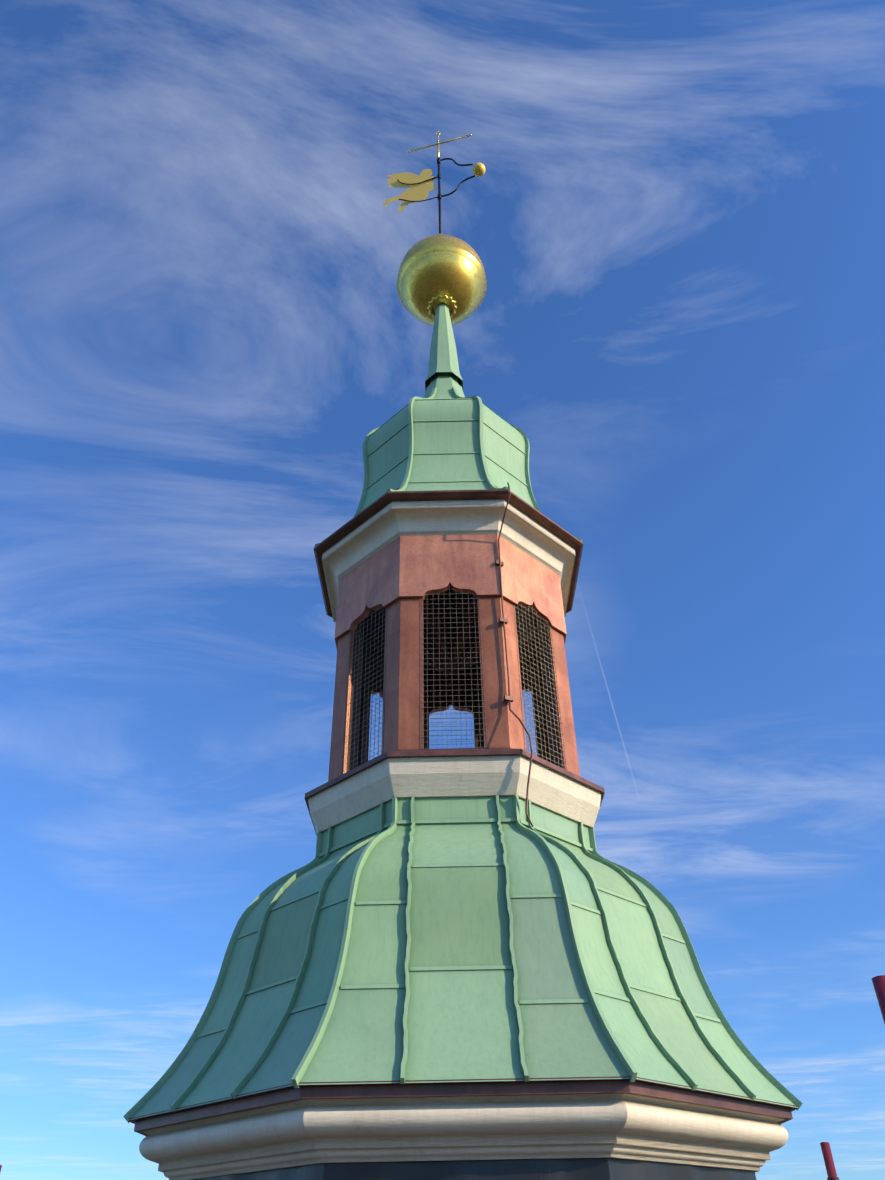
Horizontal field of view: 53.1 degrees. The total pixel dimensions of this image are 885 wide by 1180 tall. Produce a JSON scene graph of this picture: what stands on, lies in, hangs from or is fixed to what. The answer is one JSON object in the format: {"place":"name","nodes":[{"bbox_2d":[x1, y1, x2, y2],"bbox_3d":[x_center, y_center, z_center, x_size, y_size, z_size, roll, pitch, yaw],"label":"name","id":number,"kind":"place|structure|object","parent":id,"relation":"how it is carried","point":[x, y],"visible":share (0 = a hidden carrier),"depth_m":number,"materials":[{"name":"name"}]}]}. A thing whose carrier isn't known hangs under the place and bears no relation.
{"place":"outdoors","nodes":[
{"label":"outdoors","id":0,"kind":"place"},
{"bbox_2d":[0,976,884,1177],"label":"scaffold tubes","id":1,"kind":"object","parent":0,"point":[878,982],"visible":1,"depth_m":2.33},
{"bbox_2d":[0,0,884,1179],"label":"sky","id":2,"kind":"structure","parent":0,"point":[674,221],"materials":[{"name":"blue"}]},
{"bbox_2d":[346,587,561,771],"bbox_3d":[0.082,0.958,7.960,1.980,2.130,1.980,-1,-37,0],"label":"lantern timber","id":3,"kind":"object","parent":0,"point":[441,633],"visible":0.25,"depth_m":8.19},
{"bbox_2d":[191,1158,755,1179],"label":"tower wall","id":4,"kind":"structure","parent":0,"point":[573,1169],"depth_m":4.38,"materials":[{"name":"paint"}]},
{"bbox_2d":[139,1094,787,1179],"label":"cornice","id":5,"kind":"structure","parent":4,"relation":"on","point":[318,1131],"depth_m":4.38,"materials":[{"name":"beige paint"}]},
{"bbox_2d":[129,1076,796,1135],"bbox_3d":[0.132,3.639,5.911,3.990,0.064,3.990,-1,-37,0],"label":"roof eave","id":6,"kind":"object","parent":5,"relation":"on","point":[464,1089],"visible":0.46,"depth_m":4.37,"materials":[{"name":"brown metal"}]},
{"bbox_2d":[129,796,797,1126],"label":"dome roof","id":7,"kind":"structure","parent":6,"relation":"on","point":[462,1024],"depth_m":5.18,"materials":[{"name":"green metal"}]},
{"bbox_2d":[308,756,600,832],"bbox_3d":[0.102,1.989,7.173,2.280,0.255,2.280,-1,-37,0],"label":"lantern base","id":8,"kind":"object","parent":7,"relation":"on","point":[376,785],"depth_m":6.35,"materials":[{"name":"white paint"}]},
{"bbox_2d":[305,748,604,834],"bbox_3d":[0.099,1.842,7.285,2.330,0.115,2.330,-1,-37,0],"label":"ledge flashing","id":9,"kind":"object","parent":8,"relation":"on","point":[448,753],"visible":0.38,"depth_m":6.40,"materials":[{"name":"metal"}]},
{"bbox_2d":[328,596,579,780],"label":"lantern pillars","id":10,"kind":"structure","parent":9,"relation":"on","point":[403,699],"depth_m":7.07,"materials":[{"name":"paint"}]},
{"bbox_2d":[322,499,575,621],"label":"cornice","id":11,"kind":"structure","parent":10,"relation":"on","point":[377,532],"depth_m":7.91,"materials":[{"name":"white paint"}]},
{"bbox_2d":[360,379,533,511],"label":"roof","id":12,"kind":"structure","parent":11,"relation":"on","point":[444,436],"depth_m":8.89,"materials":[{"name":"green metal"}]},
{"bbox_2d":[425,303,462,392],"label":"spire","id":13,"kind":"structure","parent":12,"relation":"on","point":[443,361],"depth_m":10.72,"materials":[{"name":"green metal"}]},
{"bbox_2d":[397,233,486,325],"bbox_3d":[-0.017,-4.338,12.009,1.197,1.757,1.197,-1,-37,0],"label":"gold ball","id":14,"kind":"object","parent":13,"relation":"on","point":[434,271],"visible":0.94,"depth_m":11.41,"materials":[{"name":"gold metal"}]},
{"bbox_2d":[437,162,441,232],"bbox_3d":[-0.040,-5.612,12.982,0.038,2.750,0.036,-1,-37,0],"label":"weather vane pole","id":15,"kind":"object","parent":14,"relation":"on","point":[439,203],"visible":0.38,"depth_m":13.04,"materials":[{"name":"black metal"}]},
{"bbox_2d":[397,157,474,201],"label":"vane arms","id":16,"kind":"object","parent":15,"relation":"attached to","point":[439,175],"visible":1,"depth_m":13.47},
{"bbox_2d":[383,163,485,211],"bbox_3d":[-0.135,-6.233,13.444,1.569,1.207,0.499,-1,-37,0],"label":"weather vane","id":17,"kind":"object","parent":16,"relation":"attached to","point":[417,192],"visible":0.98,"depth_m":13.49,"materials":[{"name":"gold metal"}]},
{"bbox_2d":[407,130,471,156],"bbox_3d":[-0.055,-7.075,14.097,1.037,1.005,0.298,-1,-37,0],"label":"finial cross","id":18,"kind":"object","parent":15,"relation":"attached to","point":[437,143],"visible":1,"depth_m":14.13,"materials":[{"name":"metal"}]},
{"bbox_2d":[314,387,581,546],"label":"roof seams","id":19,"kind":"object","parent":12,"relation":"attached to","point":[406,481],"visible":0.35,"depth_m":8.93,"materials":[{"name":"green metal"}]},
{"bbox_2d":[314,489,582,617],"bbox_3d":[0.062,-0.128,8.791,2.544,0.155,2.544,-1,-37,0],"label":"roof eave","id":20,"kind":"object","parent":11,"relation":"attached to","point":[388,497],"visible":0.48,"depth_m":7.98,"materials":[{"name":"brown metal"}]},
{"bbox_2d":[495,482,532,826],"bbox_3d":[0.569,0.368,6.960,0.087,3.105,0.316,17,-41,-22],"label":"lightning conductor","id":21,"kind":"object","parent":11,"relation":"attached to","point":[508,697],"visible":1,"depth_m":6.95,"materials":[{"name":"orange metal"}]},
{"bbox_2d":[335,534,566,716],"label":"lantern lambrequins","id":22,"kind":"object","parent":10,"relation":"attached to","point":[414,566],"visible":0.62,"depth_m":7.72,"materials":[{"name":"paint"}]},
{"bbox_2d":[341,584,566,771],"bbox_3d":[0.086,1.153,7.812,2.017,1.580,2.017,-1,-37,0],"label":"lantern wire","id":23,"kind":"object","parent":10,"relation":"attached to","point":[452,695],"visible":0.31,"depth_m":7.14,"materials":[{"name":"black metal"}]},
{"bbox_2d":[369,748,580,783],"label":"lantern sill","id":24,"kind":"structure","parent":9,"relation":"on","point":[458,749],"depth_m":6.53,"materials":[{"name":"brown metal"}]},
{"bbox_2d":[123,795,802,1122],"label":"roof seams","id":25,"kind":"object","parent":7,"relation":"on","point":[529,830],"visible":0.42,"depth_m":5.42,"materials":[{"name":"green metal"}]},
{"bbox_2d":[821,975,884,1179],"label":"scaffold couplers","id":26,"kind":"object","parent":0,"point":[833,1178],"visible":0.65,"depth_m":4.74,"materials":[{"name":"red metal"}]}
]}

